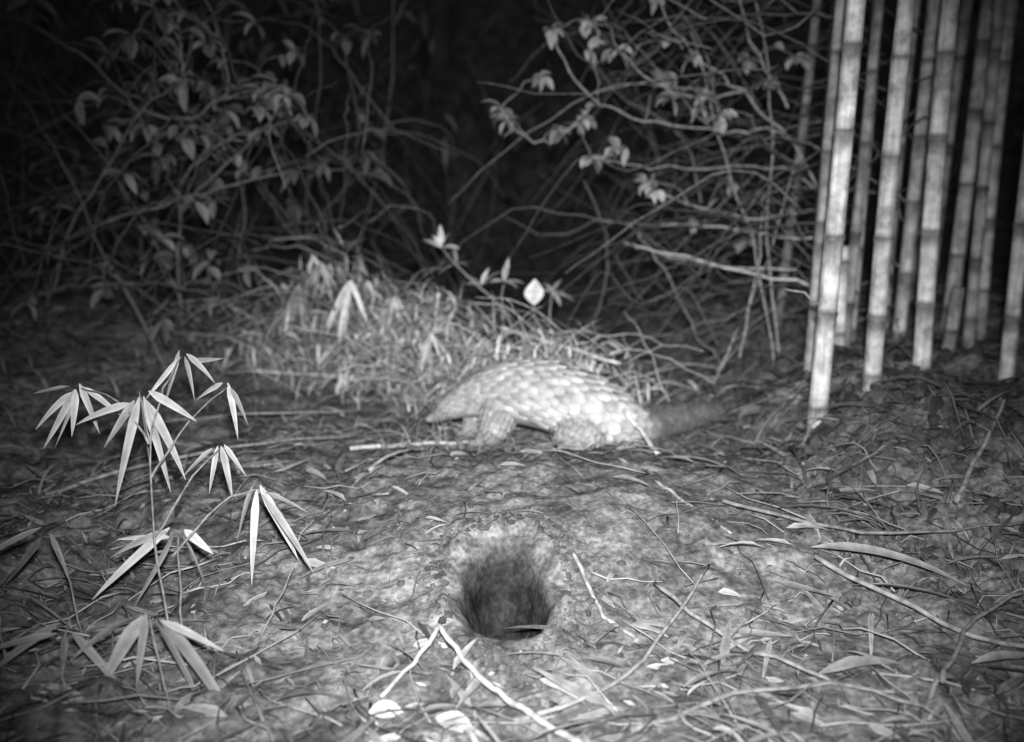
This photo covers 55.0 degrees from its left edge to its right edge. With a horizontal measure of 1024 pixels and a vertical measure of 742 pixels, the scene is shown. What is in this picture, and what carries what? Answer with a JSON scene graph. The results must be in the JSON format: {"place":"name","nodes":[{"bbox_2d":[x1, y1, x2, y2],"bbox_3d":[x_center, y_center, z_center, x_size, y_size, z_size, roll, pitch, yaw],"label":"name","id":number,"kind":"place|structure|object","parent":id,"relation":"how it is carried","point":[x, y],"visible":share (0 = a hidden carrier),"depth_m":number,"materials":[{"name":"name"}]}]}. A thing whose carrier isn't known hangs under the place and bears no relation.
{"place":"outdoors","nodes":[
{"label":"outdoors","id":0,"kind":"place"},
{"bbox_2d":[0,0,1023,741],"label":"ground","id":1,"kind":"structure","parent":0,"point":[506,576],"depth_m":2.70,"materials":[{"name":"soil"}]},
{"bbox_2d":[87,0,131,223],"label":"forest tree","id":2,"kind":"object","parent":1,"relation":"on","point":[110,15],"visible":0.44,"depth_m":8.09,"materials":[{"name":"black plant"}]},
{"bbox_2d":[105,256,168,377],"bbox_3d":[-1.616,-0.259,4.232,0.034,0.386,1.016,-8,15,-32],"label":"fallen stick","id":3,"kind":"object","parent":1,"relation":"on","point":[131,300],"visible":0.69,"depth_m":4.22,"materials":[{"name":"grey wood"}]},
{"bbox_2d":[0,350,311,710],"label":"bamboo sapling","id":4,"kind":"object","parent":1,"relation":"on","point":[175,635],"visible":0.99,"depth_m":1.99,"materials":[{"name":"grey plant"}]},
{"bbox_2d":[0,0,337,347],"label":"broadleaf shrub","id":5,"kind":"object","parent":1,"relation":"on","point":[279,95],"visible":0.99,"depth_m":3.90,"materials":[{"name":"grey plant"}]},
{"bbox_2d":[0,0,391,332],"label":"broadleaf shrub","id":6,"kind":"object","parent":1,"relation":"on","point":[60,22],"visible":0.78,"depth_m":4.55,"materials":[{"name":"grey plant"}]},
{"bbox_2d":[45,433,359,495],"bbox_3d":[-0.878,0.260,2.946,0.947,0.084,0.093,-8,15,-31],"label":"fallen stick","id":7,"kind":"object","parent":1,"relation":"on","point":[64,489],"visible":0.85,"depth_m":2.85,"materials":[{"name":"grey wood"}]},
{"bbox_2d":[163,410,353,422],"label":"fallen stick","id":8,"kind":"object","parent":1,"relation":"on","point":[207,417],"visible":0.89,"depth_m":3.26,"materials":[{"name":"grey wood"}]},
{"bbox_2d":[250,369,407,381],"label":"fallen stick","id":9,"kind":"object","parent":1,"relation":"on","point":[289,373],"visible":0.64,"depth_m":3.91,"materials":[{"name":"grey wood"}]},
{"bbox_2d":[376,383,417,401],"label":"fallen stick","id":10,"kind":"object","parent":1,"relation":"on","point":[400,393],"visible":0.67,"depth_m":3.69,"materials":[{"name":"grey wood"}]},
{"bbox_2d":[368,447,429,471],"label":"fallen stick","id":11,"kind":"object","parent":1,"relation":"on","point":[385,457],"visible":0.98,"depth_m":2.73,"materials":[{"name":"grey wood"}]},
{"bbox_2d":[350,440,468,450],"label":"fallen stick","id":12,"kind":"object","parent":1,"relation":"on","point":[358,447],"visible":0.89,"depth_m":3.05,"materials":[{"name":"grey wood"}]},
{"bbox_2d":[90,229,769,455],"bbox_3d":[-0.380,-0.068,3.866,2.782,0.980,1.554,12,18,42],"label":"dry brush pile","id":13,"kind":"object","parent":1,"relation":"on","point":[399,347],"visible":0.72,"depth_m":3.85,"materials":[{"name":"grey plant"}]},
{"bbox_2d":[498,326,620,364],"bbox_3d":[0.161,-0.094,3.573,0.515,0.090,0.030,8,15,32],"label":"fallen stick","id":14,"kind":"object","parent":13,"relation":"on","point":[574,349],"visible":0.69,"depth_m":3.52,"materials":[{"name":"grey wood"}]},
{"bbox_2d":[243,443,659,732],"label":"fallen leaves","id":15,"kind":"object","parent":1,"relation":"on","point":[381,705],"visible":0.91,"depth_m":1.76,"materials":[{"name":"grey plant"}]},
{"bbox_2d":[0,0,949,387],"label":"twig tangle","id":16,"kind":"object","parent":1,"relation":"on","point":[710,264],"visible":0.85,"depth_m":4.02,"materials":[{"name":"grey plant"}]},
{"bbox_2d":[379,623,581,741],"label":"forked twig","id":17,"kind":"object","parent":1,"relation":"on","point":[531,713],"visible":1,"depth_m":1.74,"materials":[{"name":"white wood"}]},
{"bbox_2d":[423,225,573,355],"bbox_3d":[-0.063,-0.242,3.878,0.619,0.645,0.156,2,13,8],"label":"leafy sprig","id":18,"kind":"object","parent":1,"relation":"on","point":[534,290],"visible":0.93,"depth_m":3.85,"materials":[{"name":"grey plant"}]},
{"bbox_2d":[0,247,1023,741],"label":"leaf litter","id":19,"kind":"object","parent":1,"relation":"on","point":[560,717],"visible":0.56,"depth_m":2.09,"materials":[{"name":"grey plant"}]},
{"bbox_2d":[0,0,1023,323],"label":"background thicket","id":20,"kind":"object","parent":1,"relation":"on","point":[268,48],"visible":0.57,"depth_m":6.79,"materials":[{"name":"black plant"}]},
{"bbox_2d":[0,344,1023,741],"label":"soil clods","id":21,"kind":"object","parent":1,"relation":"on","point":[996,506],"visible":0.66,"depth_m":2.24,"materials":[{"name":"grey soil"}]},
{"bbox_2d":[425,357,726,450],"bbox_3d":[0.265,0.099,3.135,1.045,0.297,0.411,-3,13,-11],"label":"pangolin","id":22,"kind":"object","parent":1,"relation":"on","point":[564,402],"visible":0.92,"depth_m":3.03,"materials":[{"name":"grey"}]},
{"bbox_2d":[571,550,634,638],"bbox_3d":[0.184,0.456,2.027,0.116,0.091,0.231,0,13,0],"label":"fallen stick","id":23,"kind":"object","parent":1,"relation":"on","point":[592,593],"visible":0.98,"depth_m":2.04,"materials":[{"name":"white wood"}]},
{"bbox_2d":[513,564,709,721],"bbox_3d":[0.212,0.503,1.876,0.421,0.081,0.473,0,13,0],"label":"fallen stick","id":24,"kind":"object","parent":1,"relation":"on","point":[604,688],"visible":0.92,"depth_m":1.77,"materials":[{"name":"grey wood"}]},
{"bbox_2d":[622,407,659,454],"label":"fallen stick","id":25,"kind":"object","parent":1,"relation":"on","point":[626,412],"visible":0.94,"depth_m":2.93,"materials":[{"name":"grey wood"}]},
{"bbox_2d":[481,0,818,252],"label":"flowering shrub","id":26,"kind":"object","parent":1,"relation":"on","point":[664,97],"visible":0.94,"depth_m":3.85,"materials":[{"name":"grey plant"}]},
{"bbox_2d":[653,479,731,534],"bbox_3d":[0.429,0.322,2.358,0.013,0.047,0.290,-7,15,-28],"label":"fallen stick","id":27,"kind":"object","parent":1,"relation":"on","point":[661,485],"visible":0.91,"depth_m":2.41,"materials":[{"name":"grey wood"}]},
{"bbox_2d":[697,0,740,136],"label":"forest tree","id":28,"kind":"object","parent":1,"relation":"on","point":[720,88],"visible":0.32,"depth_m":10.37,"materials":[{"name":"black plant"}]},
{"bbox_2d":[653,581,924,707],"bbox_3d":[0.485,0.514,1.851,0.047,0.054,0.571,-13,18,-43],"label":"fallen stick","id":29,"kind":"object","parent":1,"relation":"on","point":[702,620],"visible":0.94,"depth_m":1.83,"materials":[{"name":"grey wood"}]},
{"bbox_2d":[773,0,821,331],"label":"bamboo culm","id":30,"kind":"object","parent":1,"relation":"on","point":[805,105],"visible":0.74,"depth_m":4.00,"materials":[{"name":"grey plant"}]},
{"bbox_2d":[790,0,834,315],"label":"bamboo culm","id":31,"kind":"object","parent":1,"relation":"on","point":[806,303],"visible":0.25,"depth_m":4.15,"materials":[{"name":"grey plant"}]},
{"bbox_2d":[624,445,1023,686],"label":"bamboo sheaths","id":32,"kind":"object","parent":1,"relation":"on","point":[846,663],"visible":0.87,"depth_m":2.10,"materials":[{"name":"grey plant"}]},
{"bbox_2d":[784,0,865,432],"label":"bamboo culm","id":33,"kind":"object","parent":1,"relation":"on","point":[852,44],"visible":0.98,"depth_m":2.81,"materials":[{"name":"grey plant"}]},
{"bbox_2d":[803,0,846,376],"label":"bamboo culm","id":34,"kind":"object","parent":1,"relation":"on","point":[832,96],"visible":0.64,"depth_m":3.30,"materials":[{"name":"grey plant"}]},
{"bbox_2d":[630,681,1023,732],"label":"fallen stick","id":35,"kind":"object","parent":1,"relation":"on","point":[636,728],"visible":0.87,"depth_m":1.72,"materials":[{"name":"grey wood"}]},
{"bbox_2d":[834,245,849,349],"bbox_3d":[1.194,-0.226,3.589,0.067,0.460,0.058,0,13,0],"label":"bamboo culm","id":36,"kind":"object","parent":1,"relation":"on","point":[840,333],"visible":0.52,"depth_m":3.56,"materials":[{"name":"grey plant"}]},
{"bbox_2d":[844,0,884,349],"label":"bamboo culm","id":37,"kind":"object","parent":1,"relation":"on","point":[865,133],"visible":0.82,"depth_m":3.50,"materials":[{"name":"grey plant"}]},
{"bbox_2d":[851,0,879,341],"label":"bamboo culm","id":38,"kind":"object","parent":1,"relation":"on","point":[855,321],"visible":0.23,"depth_m":3.73,"materials":[{"name":"grey plant"}]},
{"bbox_2d":[722,498,1023,534],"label":"fallen stick","id":39,"kind":"object","parent":1,"relation":"on","point":[729,502],"visible":1,"depth_m":2.26,"materials":[{"name":"grey wood"}]},
{"bbox_2d":[862,0,915,391],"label":"bamboo culm","id":40,"kind":"object","parent":1,"relation":"on","point":[890,159],"visible":0.96,"depth_m":2.94,"materials":[{"name":"grey plant"}]},
{"bbox_2d":[885,0,920,333],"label":"bamboo culm","id":41,"kind":"object","parent":1,"relation":"on","point":[912,51],"visible":0.32,"depth_m":3.94,"materials":[{"name":"grey plant"}]},
{"bbox_2d":[891,0,940,342],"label":"bamboo culm","id":42,"kind":"object","parent":1,"relation":"on","point":[913,200],"visible":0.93,"depth_m":3.72,"materials":[{"name":"grey plant"}]},
{"bbox_2d":[814,554,1023,648],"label":"fallen stick","id":43,"kind":"object","parent":1,"relation":"on","point":[820,559],"visible":1,"depth_m":1.99,"materials":[{"name":"grey wood"}]},
{"bbox_2d":[910,0,941,302],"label":"bamboo culm","id":44,"kind":"object","parent":1,"relation":"on","point":[916,259],"visible":0.17,"depth_m":4.63,"materials":[{"name":"grey plant"}]},
{"bbox_2d":[913,0,959,373],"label":"bamboo culm","id":45,"kind":"object","parent":1,"relation":"on","point":[930,229],"visible":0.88,"depth_m":3.18,"materials":[{"name":"grey plant"}]},
{"bbox_2d":[941,286,964,354],"bbox_3d":[1.588,-0.154,3.556,0.066,0.300,0.052,0,13,0],"label":"bamboo culm","id":46,"kind":"object","parent":1,"relation":"on","point":[951,327],"visible":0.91,"depth_m":3.53,"materials":[{"name":"grey plant"}]},
{"bbox_2d":[937,0,972,273],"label":"bamboo culm","id":47,"kind":"object","parent":1,"relation":"on","point":[962,32],"visible":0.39,"depth_m":4.17,"materials":[{"name":"grey plant"}]},
{"bbox_2d":[941,0,992,332],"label":"bamboo culm","id":48,"kind":"object","parent":1,"relation":"on","point":[966,186],"visible":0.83,"depth_m":3.90,"materials":[{"name":"grey plant"}]},
{"bbox_2d":[953,396,1007,503],"bbox_3d":[1.200,0.193,2.507,0.016,0.161,0.503,10,16,36],"label":"fallen stick","id":49,"kind":"object","parent":1,"relation":"on","point":[960,492],"visible":0.94,"depth_m":2.44,"materials":[{"name":"grey wood"}]},
{"bbox_2d":[939,591,1023,683],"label":"fallen stick","id":50,"kind":"object","parent":1,"relation":"on","point":[954,656],"visible":1,"depth_m":1.86,"materials":[{"name":"grey wood"}]},
{"bbox_2d":[961,0,1005,352],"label":"bamboo culm","id":51,"kind":"object","parent":1,"relation":"on","point":[981,199],"visible":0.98,"depth_m":3.62,"materials":[{"name":"grey plant"}]},
{"bbox_2d":[975,0,1017,339],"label":"bamboo culm","id":52,"kind":"object","parent":1,"relation":"on","point":[1010,12],"visible":0.68,"depth_m":4.04,"materials":[{"name":"grey plant"}]},
{"bbox_2d":[998,141,1023,384],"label":"bamboo culm","id":53,"kind":"object","parent":1,"relation":"on","point":[1012,317],"visible":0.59,"depth_m":3.26,"materials":[{"name":"grey plant"}]}
]}

